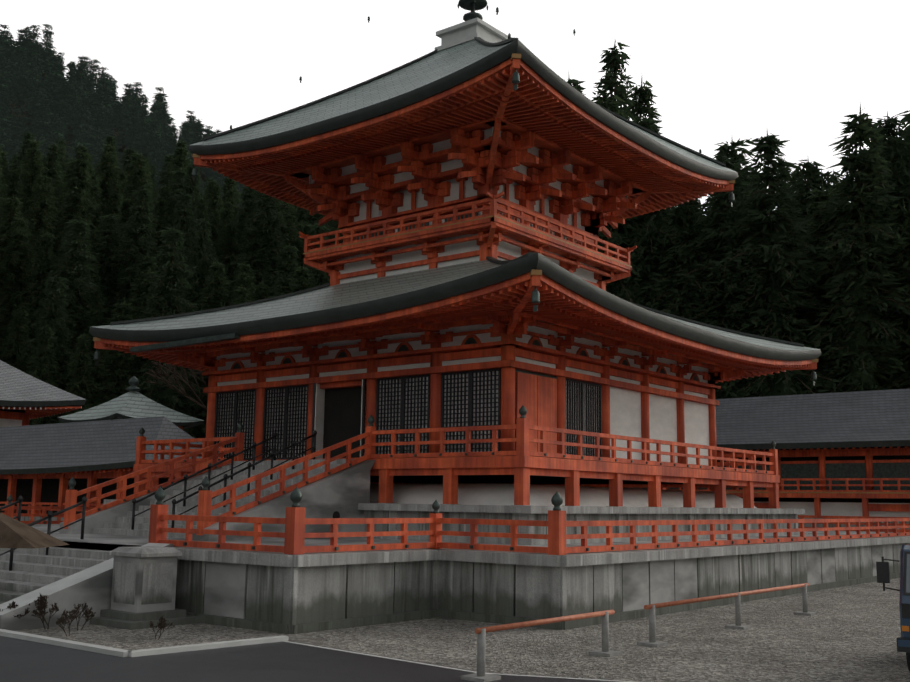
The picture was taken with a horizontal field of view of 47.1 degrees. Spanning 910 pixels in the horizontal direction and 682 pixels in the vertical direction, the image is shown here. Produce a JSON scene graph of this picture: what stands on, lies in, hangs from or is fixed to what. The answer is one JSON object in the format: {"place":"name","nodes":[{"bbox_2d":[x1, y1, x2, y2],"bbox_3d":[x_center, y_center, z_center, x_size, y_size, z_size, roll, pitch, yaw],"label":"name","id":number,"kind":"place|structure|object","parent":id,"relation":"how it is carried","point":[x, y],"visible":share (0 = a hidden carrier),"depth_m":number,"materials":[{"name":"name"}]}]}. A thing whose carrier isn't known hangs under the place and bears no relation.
{"place":"outdoors","nodes":[
{"label":"outdoors","id":0,"kind":"place"},
{"bbox_2d":[0,360,85,426],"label":"hall building","id":1,"kind":"structure","parent":0,"point":[25,398],"depth_m":80.61,"materials":[{"name":"grey"}]},
{"bbox_2d":[0,416,201,520],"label":"temple building","id":2,"kind":"structure","parent":0,"point":[42,464],"depth_m":57.15,"materials":[{"name":"grey tile"}]},
{"bbox_2d":[58,376,204,429],"bbox_3d":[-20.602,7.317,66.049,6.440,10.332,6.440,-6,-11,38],"label":"roof","id":3,"kind":"structure","parent":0,"point":[132,403],"depth_m":65.54,"materials":[{"name":"tile"}]},
{"bbox_2d":[0,636,642,681],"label":"road asphalt","id":4,"kind":"structure","parent":0,"point":[21,660],"depth_m":16.07,"materials":[{"name":"asphalt"}]},
{"bbox_2d":[0,513,69,548],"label":"parasol","id":5,"kind":"object","parent":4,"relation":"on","point":[14,533],"visible":1,"depth_m":15.42,"materials":[{"name":"fabric"}]},
{"bbox_2d":[283,641,635,681],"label":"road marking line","id":6,"kind":"object","parent":4,"relation":"on","point":[454,668],"visible":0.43,"depth_m":16.30,"materials":[{"name":"paint"}]},
{"bbox_2d":[89,37,820,544],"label":"pagoda building","id":7,"kind":"structure","parent":0,"point":[463,333],"depth_m":36.58,"materials":[{"name":"wood"}]},
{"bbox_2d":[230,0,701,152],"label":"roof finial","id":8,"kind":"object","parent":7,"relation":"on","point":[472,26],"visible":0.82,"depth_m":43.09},
{"bbox_2d":[0,65,909,681],"bbox_3d":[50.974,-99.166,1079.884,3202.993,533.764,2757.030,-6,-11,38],"label":"terrain","id":9,"kind":"structure","parent":0,"point":[850,633],"depth_m":19.59,"materials":[{"name":"gravel"}]},
{"bbox_2d":[1,161,22,223],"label":"cedar tree","id":10,"kind":"object","parent":9,"relation":"on","point":[15,179],"visible":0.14,"depth_m":307.76,"materials":[{"name":"green plant"}]},
{"bbox_2d":[1,107,27,171],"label":"cedar tree","id":11,"kind":"object","parent":9,"relation":"on","point":[17,142],"visible":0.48,"depth_m":608.40,"materials":[{"name":"green plant"}]},
{"bbox_2d":[0,308,30,372],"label":"cedar tree","id":12,"kind":"object","parent":9,"relation":"on","point":[18,338],"visible":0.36,"depth_m":195.62,"materials":[{"name":"green plant"}]},
{"bbox_2d":[0,213,37,371],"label":"cedar tree","id":13,"kind":"object","parent":9,"relation":"on","point":[18,249],"visible":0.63,"depth_m":214.47,"materials":[{"name":"green plant"}]},
{"bbox_2d":[0,194,37,325],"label":"cedar tree","id":14,"kind":"object","parent":9,"relation":"on","point":[7,227],"visible":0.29,"depth_m":223.25,"materials":[{"name":"green plant"}]},
{"bbox_2d":[12,132,34,195],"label":"cedar tree","id":15,"kind":"object","parent":9,"relation":"on","point":[24,147],"visible":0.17,"depth_m":332.77,"materials":[{"name":"green plant"}]},
{"bbox_2d":[0,137,57,271],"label":"cedar tree","id":16,"kind":"object","parent":9,"relation":"on","point":[35,168],"visible":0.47,"depth_m":254.88,"materials":[{"name":"green plant"}]},
{"bbox_2d":[21,25,45,75],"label":"cedar tree","id":17,"kind":"object","parent":9,"relation":"on","point":[33,36],"visible":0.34,"depth_m":795.51,"materials":[{"name":"green plant"}]},
{"bbox_2d":[26,41,46,97],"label":"cedar tree","id":18,"kind":"object","parent":9,"relation":"on","point":[36,60],"visible":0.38,"depth_m":761.00,"materials":[{"name":"green plant"}]},
{"bbox_2d":[18,232,59,367],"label":"cedar tree","id":19,"kind":"object","parent":9,"relation":"on","point":[40,271],"visible":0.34,"depth_m":214.49,"materials":[{"name":"green plant"}]},
{"bbox_2d":[24,174,58,296],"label":"cedar tree","id":20,"kind":"object","parent":9,"relation":"on","point":[43,216],"visible":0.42,"depth_m":243.18,"materials":[{"name":"green plant"}]},
{"bbox_2d":[26,594,58,629],"bbox_3d":[-8.094,5.488,20.378,0.766,1.124,0.477,-6,-11,38],"label":"dry shrub","id":21,"kind":"object","parent":9,"relation":"on","point":[43,605],"visible":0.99,"depth_m":20.34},
{"bbox_2d":[26,324,60,424],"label":"cedar tree","id":22,"kind":"object","parent":9,"relation":"on","point":[41,363],"visible":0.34,"depth_m":183.31,"materials":[{"name":"green plant"}]},
{"bbox_2d":[16,274,77,423],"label":"cedar tree","id":23,"kind":"object","parent":9,"relation":"on","point":[48,319],"visible":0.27,"depth_m":193.57,"materials":[{"name":"green plant"}]},
{"bbox_2d":[38,24,58,75],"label":"cedar tree","id":24,"kind":"object","parent":9,"relation":"on","point":[47,43],"visible":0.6,"depth_m":810.94,"materials":[{"name":"green plant"}]},
{"bbox_2d":[39,143,67,267],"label":"cedar tree","id":25,"kind":"object","parent":9,"relation":"on","point":[51,172],"visible":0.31,"depth_m":260.34,"materials":[{"name":"green plant"}]},
{"bbox_2d":[40,56,68,117],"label":"cedar tree","id":26,"kind":"object","parent":9,"relation":"on","point":[57,76],"visible":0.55,"depth_m":727.08,"materials":[{"name":"green plant"}]},
{"bbox_2d":[44,113,69,156],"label":"cedar tree","id":27,"kind":"object","parent":9,"relation":"on","point":[56,132],"visible":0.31,"depth_m":624.77,"materials":[{"name":"green plant"}]},
{"bbox_2d":[55,138,69,175],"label":"cedar tree","id":28,"kind":"object","parent":9,"relation":"on","point":[63,158],"visible":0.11,"depth_m":364.74,"materials":[{"name":"green plant"}]},
{"bbox_2d":[25,216,105,389],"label":"cedar tree","id":29,"kind":"object","parent":9,"relation":"on","point":[59,256],"visible":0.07,"depth_m":217.27,"materials":[{"name":"green plant"}]},
{"bbox_2d":[38,219,110,417],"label":"cedar tree","id":30,"kind":"object","parent":9,"relation":"on","point":[76,265],"visible":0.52,"depth_m":207.51,"materials":[{"name":"green plant"}]},
{"bbox_2d":[51,143,100,286],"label":"cedar tree","id":31,"kind":"object","parent":9,"relation":"on","point":[80,199],"visible":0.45,"depth_m":251.70,"materials":[{"name":"green plant"}]},
{"bbox_2d":[57,334,102,422],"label":"cedar tree","id":32,"kind":"object","parent":9,"relation":"on","point":[83,376],"visible":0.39,"depth_m":181.91,"materials":[{"name":"green plant"}]},
{"bbox_2d":[71,55,93,110],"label":"cedar tree","id":33,"kind":"object","parent":9,"relation":"on","point":[82,76],"visible":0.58,"depth_m":791.75,"materials":[{"name":"green plant"}]},
{"bbox_2d":[71,603,95,630],"bbox_3d":[-7.236,5.505,20.230,0.382,0.899,0.613,-5,-10,31],"label":"dry shrub","id":34,"kind":"object","parent":9,"relation":"on","point":[85,613],"visible":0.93,"depth_m":20.27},
{"bbox_2d":[77,123,97,167],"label":"cedar tree","id":35,"kind":"object","parent":9,"relation":"on","point":[86,142],"visible":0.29,"depth_m":623.65,"materials":[{"name":"green plant"}]},
{"bbox_2d":[71,308,107,413],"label":"cedar tree","id":36,"kind":"object","parent":9,"relation":"on","point":[95,321],"visible":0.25,"depth_m":204.99,"materials":[{"name":"green plant"}]},
{"bbox_2d":[79,257,108,371],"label":"cedar tree","id":37,"kind":"object","parent":9,"relation":"on","point":[92,275],"visible":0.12,"depth_m":227.53,"materials":[{"name":"green plant"}]},
{"bbox_2d":[85,59,102,106],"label":"cedar tree","id":38,"kind":"object","parent":9,"relation":"on","point":[93,75],"visible":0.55,"depth_m":911.71,"materials":[{"name":"green plant"}]},
{"bbox_2d":[85,172,104,274],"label":"cedar tree","id":39,"kind":"object","parent":9,"relation":"on","point":[94,193],"visible":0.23,"depth_m":262.05,"materials":[{"name":"green plant"}]},
{"bbox_2d":[86,79,115,132],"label":"cedar tree","id":40,"kind":"object","parent":9,"relation":"on","point":[102,97],"visible":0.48,"depth_m":710.44,"materials":[{"name":"green plant"}]},
{"bbox_2d":[89,107,119,159],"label":"cedar tree","id":41,"kind":"object","parent":9,"relation":"on","point":[100,115],"visible":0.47,"depth_m":663.16,"materials":[{"name":"green plant"}]},
{"bbox_2d":[90,215,127,325],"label":"cedar tree","id":42,"kind":"object","parent":9,"relation":"on","point":[108,266],"visible":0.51,"depth_m":238.52,"materials":[{"name":"green plant"}]},
{"bbox_2d":[91,142,128,255],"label":"cedar tree","id":43,"kind":"object","parent":9,"relation":"on","point":[106,181],"visible":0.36,"depth_m":281.35,"materials":[{"name":"green plant"}]},
{"bbox_2d":[93,178,128,290],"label":"cedar tree","id":44,"kind":"object","parent":9,"relation":"on","point":[117,198],"visible":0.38,"depth_m":261.25,"materials":[{"name":"green plant"}]},
{"bbox_2d":[91,299,137,406],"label":"cedar tree","id":45,"kind":"object","parent":9,"relation":"on","point":[117,369],"visible":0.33,"depth_m":190.42,"materials":[{"name":"green plant"}]},
{"bbox_2d":[111,96,134,150],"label":"cedar tree","id":46,"kind":"object","parent":9,"relation":"on","point":[123,127],"visible":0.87,"depth_m":696.18,"materials":[{"name":"green plant"}]},
{"bbox_2d":[95,267,157,399],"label":"cedar tree","id":47,"kind":"object","parent":9,"relation":"on","point":[142,305],"visible":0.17,"depth_m":208.40,"materials":[{"name":"green plant"}]},
{"bbox_2d":[100,188,162,352],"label":"cedar tree","id":48,"kind":"object","parent":9,"relation":"on","point":[140,227],"visible":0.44,"depth_m":235.41,"materials":[{"name":"green plant"}]},
{"bbox_2d":[119,127,144,163],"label":"cedar tree","id":49,"kind":"object","parent":9,"relation":"on","point":[133,134],"visible":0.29,"depth_m":669.80,"materials":[{"name":"green plant"}]},
{"bbox_2d":[109,253,159,399],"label":"cedar tree","id":50,"kind":"object","parent":9,"relation":"on","point":[147,262],"visible":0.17,"depth_m":211.86,"materials":[{"name":"green plant"}]},
{"bbox_2d":[121,82,148,131],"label":"cedar tree","id":51,"kind":"object","parent":9,"relation":"on","point":[136,102],"visible":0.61,"depth_m":725.70,"materials":[{"name":"green plant"}]},
{"bbox_2d":[117,153,158,279],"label":"cedar tree","id":52,"kind":"object","parent":9,"relation":"on","point":[140,179],"visible":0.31,"depth_m":283.40,"materials":[{"name":"green plant"}]},
{"bbox_2d":[123,152,159,270],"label":"cedar tree","id":53,"kind":"object","parent":9,"relation":"on","point":[129,175],"visible":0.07,"depth_m":310.11,"materials":[{"name":"green plant"}]},
{"bbox_2d":[135,105,149,154],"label":"cedar tree","id":54,"kind":"object","parent":9,"relation":"on","point":[142,122],"visible":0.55,"depth_m":701.88,"materials":[{"name":"green plant"}]},
{"bbox_2d":[0,629,288,656],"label":"kerb stone","id":55,"kind":"object","parent":9,"relation":"on","point":[104,649],"visible":1,"depth_m":18.00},
{"bbox_2d":[89,546,200,629],"bbox_3d":[-6.503,5.101,21.846,1.736,1.540,1.736,-6,-11,38],"label":"monument stone","id":56,"kind":"object","parent":9,"relation":"on","point":[143,594],"visible":0.98,"depth_m":21.48,"materials":[{"name":"stone"}]},
{"bbox_2d":[140,110,169,163],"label":"cedar tree","id":57,"kind":"object","parent":9,"relation":"on","point":[148,146],"visible":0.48,"depth_m":673.11,"materials":[{"name":"green plant"}]},
{"bbox_2d":[148,136,170,170],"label":"cedar tree","id":58,"kind":"object","parent":9,"relation":"on","point":[159,144],"visible":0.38,"depth_m":660.48,"materials":[{"name":"green plant"}]},
{"bbox_2d":[150,185,172,265],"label":"cedar tree","id":59,"kind":"object","parent":9,"relation":"on","point":[165,190],"visible":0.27,"depth_m":317.07,"materials":[{"name":"green plant"}]},
{"bbox_2d":[147,103,176,153],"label":"cedar tree","id":60,"kind":"object","parent":9,"relation":"on","point":[162,114],"visible":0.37,"depth_m":693.76,"materials":[{"name":"green plant"}]},
{"bbox_2d":[154,155,174,215],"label":"cedar tree","id":61,"kind":"object","parent":9,"relation":"on","point":[165,176],"visible":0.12,"depth_m":395.28,"materials":[{"name":"green plant"}]},
{"bbox_2d":[137,228,205,437],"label":"cedar tree","id":62,"kind":"object","parent":9,"relation":"on","point":[168,397],"visible":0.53,"depth_m":187.81,"materials":[{"name":"green plant"}]},
{"bbox_2d":[155,171,187,273],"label":"cedar tree","id":63,"kind":"object","parent":9,"relation":"on","point":[178,175],"visible":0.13,"depth_m":306.03,"materials":[{"name":"green plant"}]},
{"bbox_2d":[157,140,192,224],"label":"cedar tree","id":64,"kind":"object","parent":9,"relation":"on","point":[181,156],"visible":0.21,"depth_m":365.56,"materials":[{"name":"green plant"}]},
{"bbox_2d":[146,361,206,410],"bbox_3d":[-14.177,5.462,62.850,8.367,14.020,14.963,6,-10,-31],"label":"bare tree","id":65,"kind":"object","parent":9,"relation":"on","point":[172,369],"visible":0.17,"depth_m":63.83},
{"bbox_2d":[163,192,200,311],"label":"cedar tree","id":66,"kind":"object","parent":9,"relation":"on","point":[188,228],"visible":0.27,"depth_m":252.20,"materials":[{"name":"green plant"}]},
{"bbox_2d":[160,163,211,272],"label":"cedar tree","id":67,"kind":"object","parent":9,"relation":"on","point":[194,189],"visible":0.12,"depth_m":294.56,"materials":[{"name":"green plant"}]},
{"bbox_2d":[0,430,375,630],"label":"stone stairs","id":68,"kind":"structure","parent":9,"relation":"on","point":[67,578],"depth_m":29.74,"materials":[{"name":"concrete"}]},
{"bbox_2d":[191,194,213,286],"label":"cedar tree","id":69,"kind":"object","parent":9,"relation":"on","point":[202,203],"visible":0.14,"depth_m":269.46,"materials":[{"name":"green plant"}]},
{"bbox_2d":[179,260,234,437],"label":"cedar tree","id":70,"kind":"object","parent":9,"relation":"on","point":[215,295],"visible":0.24,"depth_m":203.72,"materials":[{"name":"green plant"}]},
{"bbox_2d":[205,183,222,235],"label":"cedar tree","id":71,"kind":"object","parent":9,"relation":"on","point":[215,200],"visible":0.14,"depth_m":339.74,"materials":[{"name":"green plant"}]},
{"bbox_2d":[198,284,250,437],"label":"cedar tree","id":72,"kind":"object","parent":9,"relation":"on","point":[241,292],"visible":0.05,"depth_m":186.25,"materials":[{"name":"green plant"}]},
{"bbox_2d":[222,176,242,241],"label":"cedar tree","id":73,"kind":"object","parent":9,"relation":"on","point":[229,191],"visible":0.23,"depth_m":370.52,"materials":[{"name":"green plant"}]},
{"bbox_2d":[227,184,258,285],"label":"cedar tree","id":74,"kind":"object","parent":9,"relation":"on","point":[245,204],"visible":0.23,"depth_m":279.73,"materials":[{"name":"green plant"}]},
{"bbox_2d":[233,260,256,301],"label":"cedar tree","id":75,"kind":"object","parent":9,"relation":"on","point":[243,277],"visible":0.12,"depth_m":218.51,"materials":[{"name":"green plant"}]},
{"bbox_2d":[229,210,267,289],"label":"cedar tree","id":76,"kind":"object","parent":9,"relation":"on","point":[248,244],"visible":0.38,"depth_m":240.45,"materials":[{"name":"green plant"}]},
{"bbox_2d":[250,283,270,301],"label":"cedar tree","id":77,"kind":"object","parent":9,"relation":"on","point":[262,291],"visible":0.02,"depth_m":212.61,"materials":[{"name":"green plant"}]},
{"bbox_2d":[243,191,293,298],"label":"cedar tree","id":78,"kind":"object","parent":9,"relation":"on","point":[267,243],"visible":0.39,"depth_m":241.43,"materials":[{"name":"green plant"}]},
{"bbox_2d":[269,274,292,297],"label":"cedar tree","id":79,"kind":"object","parent":9,"relation":"on","point":[284,282],"visible":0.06,"depth_m":204.87,"materials":[{"name":"green plant"}]},
{"bbox_2d":[273,202,303,280],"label":"cedar tree","id":80,"kind":"object","parent":9,"relation":"on","point":[294,236],"visible":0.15,"depth_m":253.57,"materials":[{"name":"green plant"}]},
{"bbox_2d":[288,263,313,293],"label":"cedar tree","id":81,"kind":"object","parent":9,"relation":"on","point":[302,273],"visible":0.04,"depth_m":196.67,"materials":[{"name":"green plant"}]},
{"bbox_2d":[293,223,329,283],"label":"cedar tree","id":82,"kind":"object","parent":9,"relation":"on","point":[317,229],"visible":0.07,"depth_m":209.38,"materials":[{"name":"green plant"}]},
{"bbox_2d":[294,209,334,279],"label":"cedar tree","id":83,"kind":"object","parent":9,"relation":"on","point":[316,217],"visible":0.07,"depth_m":262.85,"materials":[{"name":"green plant"}]},
{"bbox_2d":[307,267,329,287],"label":"cedar tree","id":84,"kind":"object","parent":9,"relation":"on","point":[319,278],"visible":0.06,"depth_m":190.25,"materials":[{"name":"green plant"}]},
{"bbox_2d":[0,487,909,633],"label":"stone platform","id":85,"kind":"structure","parent":9,"relation":"on","point":[294,581],"depth_m":23.01,"materials":[{"name":"stone"}]},
{"bbox_2d":[593,92,654,307],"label":"cedar tree","id":86,"kind":"object","parent":9,"relation":"on","point":[623,288],"visible":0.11,"depth_m":99.58,"materials":[{"name":"green plant"}]},
{"bbox_2d":[591,41,659,292],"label":"cedar tree","id":87,"kind":"object","parent":9,"relation":"on","point":[612,60],"visible":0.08,"depth_m":105.96,"materials":[{"name":"green plant"}]},
{"bbox_2d":[461,583,816,681],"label":"barrier rails","id":88,"kind":"object","parent":9,"relation":"on","point":[480,675],"visible":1,"depth_m":18.04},
{"bbox_2d":[624,78,670,282],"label":"cedar tree","id":89,"kind":"object","parent":9,"relation":"on","point":[642,105],"visible":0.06,"depth_m":113.29,"materials":[{"name":"green plant"}]},
{"bbox_2d":[607,114,703,315],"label":"cedar tree","id":90,"kind":"object","parent":9,"relation":"on","point":[651,249],"visible":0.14,"depth_m":98.88,"materials":[{"name":"green plant"}]},
{"bbox_2d":[640,196,729,398],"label":"cedar tree","id":91,"kind":"object","parent":9,"relation":"on","point":[683,218],"visible":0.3,"depth_m":96.13,"materials":[{"name":"green plant"}]},
{"bbox_2d":[675,153,765,398],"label":"cedar tree","id":92,"kind":"object","parent":9,"relation":"on","point":[729,317],"visible":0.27,"depth_m":94.14,"materials":[{"name":"green plant"}]},
{"bbox_2d":[679,138,786,398],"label":"cedar tree","id":93,"kind":"object","parent":9,"relation":"on","point":[727,150],"visible":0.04,"depth_m":99.90,"materials":[{"name":"green plant"}]},
{"bbox_2d":[715,131,841,398],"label":"cedar tree","id":94,"kind":"object","parent":9,"relation":"on","point":[778,321],"visible":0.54,"depth_m":90.52,"materials":[{"name":"green plant"}]},
{"bbox_2d":[776,206,814,392],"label":"cedar tree","id":95,"kind":"object","parent":9,"relation":"on","point":[802,313],"visible":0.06,"depth_m":102.68,"materials":[{"name":"green plant"}]},
{"bbox_2d":[777,160,825,370],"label":"cedar tree","id":96,"kind":"object","parent":9,"relation":"on","point":[810,172],"visible":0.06,"depth_m":118.02,"materials":[{"name":"green plant"}]},
{"bbox_2d":[788,181,837,392],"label":"cedar tree","id":97,"kind":"object","parent":9,"relation":"on","point":[815,215],"visible":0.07,"depth_m":99.67,"materials":[{"name":"green plant"}]},
{"bbox_2d":[805,170,843,317],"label":"cedar tree","id":98,"kind":"object","parent":9,"relation":"on","point":[827,185],"visible":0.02,"depth_m":118.77,"materials":[{"name":"green plant"}]},
{"bbox_2d":[799,199,891,392],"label":"cedar tree","id":99,"kind":"object","parent":9,"relation":"on","point":[825,226],"visible":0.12,"depth_m":96.58,"materials":[{"name":"green plant"}]},
{"bbox_2d":[800,104,909,392],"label":"cedar tree","id":100,"kind":"object","parent":9,"relation":"on","point":[862,296],"visible":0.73,"depth_m":88.80,"materials":[{"name":"green plant"}]},
{"bbox_2d":[867,112,909,387],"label":"cedar tree","id":101,"kind":"object","parent":9,"relation":"on","point":[891,155],"visible":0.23,"depth_m":97.02,"materials":[{"name":"green plant"}]},
{"bbox_2d":[876,544,909,671],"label":"truck","id":102,"kind":"object","parent":9,"relation":"on","point":[883,577],"visible":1,"depth_m":16.11,"materials":[{"name":"blue paint"}]},
{"bbox_2d":[878,199,909,389],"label":"cedar tree","id":103,"kind":"object","parent":9,"relation":"on","point":[901,257],"visible":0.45,"depth_m":89.75,"materials":[{"name":"green plant"}]},
{"bbox_2d":[880,110,909,381],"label":"cedar tree","id":104,"kind":"object","parent":9,"relation":"on","point":[907,136],"visible":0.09,"depth_m":99.46,"materials":[{"name":"green plant"}]},
{"bbox_2d":[0,0,909,210],"label":"sky","id":105,"kind":"structure","parent":0,"point":[719,71],"materials":[{"name":"white"}]},
{"bbox_2d":[623,389,909,531],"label":"hall building","id":106,"kind":"structure","parent":0,"point":[843,453],"depth_m":63.74,"materials":[{"name":"grey tile"}]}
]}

